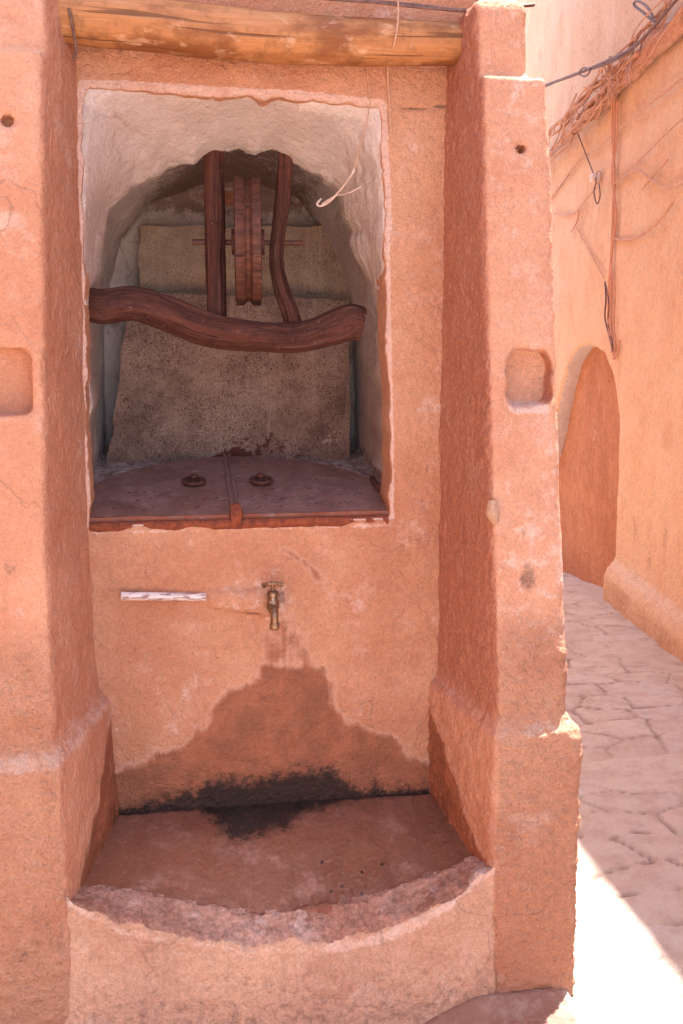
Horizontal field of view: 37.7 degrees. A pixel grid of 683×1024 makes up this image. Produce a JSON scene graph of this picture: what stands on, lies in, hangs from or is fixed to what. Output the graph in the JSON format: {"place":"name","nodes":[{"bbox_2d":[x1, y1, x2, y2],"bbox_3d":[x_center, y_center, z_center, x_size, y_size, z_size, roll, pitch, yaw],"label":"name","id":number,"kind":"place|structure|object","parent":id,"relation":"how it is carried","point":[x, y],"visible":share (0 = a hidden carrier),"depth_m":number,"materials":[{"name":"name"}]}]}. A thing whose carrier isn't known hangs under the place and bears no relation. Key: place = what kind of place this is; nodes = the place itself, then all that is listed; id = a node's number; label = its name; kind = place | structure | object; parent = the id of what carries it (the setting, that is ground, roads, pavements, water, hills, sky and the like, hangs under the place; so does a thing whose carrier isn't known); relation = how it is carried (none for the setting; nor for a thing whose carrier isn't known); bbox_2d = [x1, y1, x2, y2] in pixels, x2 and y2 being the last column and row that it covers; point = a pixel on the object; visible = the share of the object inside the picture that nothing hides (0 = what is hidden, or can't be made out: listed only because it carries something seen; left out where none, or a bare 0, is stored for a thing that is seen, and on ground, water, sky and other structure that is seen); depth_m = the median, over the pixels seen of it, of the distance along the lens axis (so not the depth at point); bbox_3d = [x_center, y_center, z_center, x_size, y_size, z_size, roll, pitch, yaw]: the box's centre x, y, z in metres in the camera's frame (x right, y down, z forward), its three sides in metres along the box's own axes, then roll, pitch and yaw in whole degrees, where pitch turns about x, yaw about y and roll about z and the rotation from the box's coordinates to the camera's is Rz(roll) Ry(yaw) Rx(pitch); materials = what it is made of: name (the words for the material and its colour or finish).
{"place":"outdoors","nodes":[
{"label":"outdoors","id":0,"kind":"place"},
{"bbox_2d":[424,572,682,1023],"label":"paving","id":1,"kind":"structure","parent":0,"point":[624,698],"depth_m":3.34,"materials":[{"name":"pink stone"}]},
{"bbox_2d":[0,0,582,1023],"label":"well structure","id":2,"kind":"object","parent":1,"relation":"on","point":[348,792],"depth_m":2.48,"materials":[{"name":"orange paint"}]},
{"bbox_2d":[121,592,205,600],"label":"small wall plaque","id":3,"kind":"structure","parent":2,"relation":"attached to","point":[161,596],"depth_m":2.61,"materials":[{"name":"white paint"}]},
{"bbox_2d":[88,150,366,353],"bbox_3d":[-0.321,-0.728,2.753,0.758,0.577,0.348,-1,9,-9],"label":"pulley frame","id":4,"kind":"object","parent":2,"relation":"attached to","point":[214,326],"visible":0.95,"depth_m":2.70,"materials":[{"name":"red wood"}]},
{"bbox_2d":[106,293,349,462],"bbox_3d":[-0.361,-0.412,3.204,0.787,0.574,0.092,-1,9,-9],"label":"board","id":5,"kind":"object","parent":2,"relation":"in","point":[178,399],"visible":0.7,"depth_m":3.19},
{"bbox_2d":[89,453,388,531],"bbox_3d":[-0.295,-0.068,2.883,0.856,0.148,0.568,-1,9,-9],"label":"well lid","id":6,"kind":"object","parent":2,"relation":"attached to","point":[228,491],"visible":0.99,"depth_m":2.78,"materials":[{"name":"brown paint"}]},
{"bbox_2d":[138,225,351,344],"bbox_3d":[-0.308,-0.734,3.244,0.703,0.391,0.048,-1,9,-9],"label":"board","id":7,"kind":"object","parent":2,"relation":"attached to","point":[171,260],"visible":0.3,"depth_m":3.21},
{"bbox_2d":[58,0,462,66],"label":"lintel beam","id":8,"kind":"structure","parent":2,"relation":"attached to","point":[202,30],"depth_m":2.34,"materials":[{"name":"brown wood"}]},
{"bbox_2d":[67,8,77,60],"bbox_3d":[-0.610,-1.087,2.275,0.014,0.105,0.037,0,9,-2],"label":"wire hook","id":9,"kind":"object","parent":8,"relation":"attached to","point":[73,34],"visible":1,"depth_m":2.27,"materials":[{"name":"grey metal"}]},
{"bbox_2d":[353,67,370,167],"bbox_3d":[0.051,-1.005,2.534,0.013,0.261,0.074,-5,10,-28],"label":"hanging thread","id":10,"kind":"object","parent":8,"relation":"hanging from","point":[367,117],"visible":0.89,"depth_m":2.52},
{"bbox_2d":[316,168,361,206],"bbox_3d":[-0.007,-0.850,2.625,0.142,0.086,0.027,8,12,39],"label":"pale cord","id":11,"kind":"object","parent":10,"relation":"hanging from","point":[336,194],"visible":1,"depth_m":2.64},
{"bbox_2d":[387,0,398,132],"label":"hanging string","id":12,"kind":"object","parent":8,"relation":"hanging from","point":[388,67],"visible":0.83,"depth_m":2.48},
{"bbox_2d":[262,581,283,629],"bbox_3d":[-0.180,0.239,2.630,0.059,0.120,0.113,-1,9,-9],"label":"water tap","id":13,"kind":"object","parent":2,"relation":"attached to","point":[272,603],"visible":1,"depth_m":2.61,"materials":[{"name":"gold metal"}]},
{"bbox_2d":[327,0,534,12],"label":"roof wire","id":14,"kind":"object","parent":2,"relation":"attached to","point":[426,6],"visible":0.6,"depth_m":2.38,"materials":[{"name":"grey metal"}]},
{"label":"ground","id":15,"kind":"structure","parent":0,"visible":0},
{"bbox_2d":[515,0,682,663],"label":"alley wall","id":16,"kind":"structure","parent":15,"relation":"on","point":[620,429],"depth_m":6.68,"materials":[{"name":"orange paint"}]},
{"bbox_2d":[553,187,604,278],"bbox_3d":[1.855,-2.129,7.900,0.012,0.684,1.828,0,9,0],"label":"creeper stem","id":17,"kind":"object","parent":16,"relation":"attached to","point":[578,210],"visible":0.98,"depth_m":7.67,"materials":[{"name":"brown plant"}]},
{"bbox_2d":[590,170,601,184],"bbox_3d":[1.839,-2.414,7.216,0.078,0.099,0.107,0,9,0],"label":"insulator","id":18,"kind":"object","parent":16,"relation":"attached to","point":[594,175],"visible":0.96,"depth_m":7.21,"materials":[{"name":"white ceramic"}]},
{"bbox_2d":[577,134,600,204],"bbox_3d":[1.831,-2.551,7.388,0.027,0.635,0.821,0,9,1],"label":"loose wire","id":19,"kind":"object","parent":18,"relation":"attached to","point":[592,172],"visible":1,"depth_m":7.20,"materials":[{"name":"grey metal"}]},
{"bbox_2d":[604,282,613,352],"bbox_3d":[1.839,-1.348,6.893,0.020,0.491,0.319,0,9,1],"label":"loose wire","id":20,"kind":"object","parent":16,"relation":"attached to","point":[606,323],"visible":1,"depth_m":6.92,"materials":[{"name":"metal"}]},
{"bbox_2d":[545,0,677,87],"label":"power cable","id":21,"kind":"object","parent":16,"relation":"attached to","point":[653,20],"visible":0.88,"depth_m":6.01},
{"bbox_2d":[607,99,620,359],"bbox_3d":[1.838,-1.897,6.707,0.041,1.730,0.420,0,9,0],"label":"cable","id":22,"kind":"object","parent":16,"relation":"attached to","point":[614,116],"depth_m":6.77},
{"bbox_2d":[548,0,682,162],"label":"dry vine","id":23,"kind":"object","parent":16,"relation":"attached to","point":[664,35],"visible":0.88,"depth_m":6.43,"materials":[{"name":"brown plant"}]},
{"bbox_2d":[551,76,682,198],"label":"creeper stem","id":24,"kind":"object","parent":16,"relation":"attached to","point":[644,108],"visible":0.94,"depth_m":6.54,"materials":[{"name":"brown plant"}]},
{"bbox_2d":[614,203,672,240],"bbox_3d":[1.849,-1.768,6.220,0.015,0.124,1.272,0,9,0],"label":"creeper stem","id":25,"kind":"object","parent":16,"relation":"attached to","point":[653,226],"visible":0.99,"depth_m":5.97,"materials":[{"name":"plant"}]},
{"bbox_2d":[614,159,682,190],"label":"creeper stem","id":26,"kind":"object","parent":16,"relation":"attached to","point":[652,177],"visible":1,"depth_m":5.92,"materials":[{"name":"plant"}]},
{"bbox_2d":[615,118,682,179],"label":"creeper stem","id":27,"kind":"object","parent":16,"relation":"attached to","point":[665,134],"visible":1,"depth_m":5.93,"materials":[{"name":"brown plant"}]}
]}

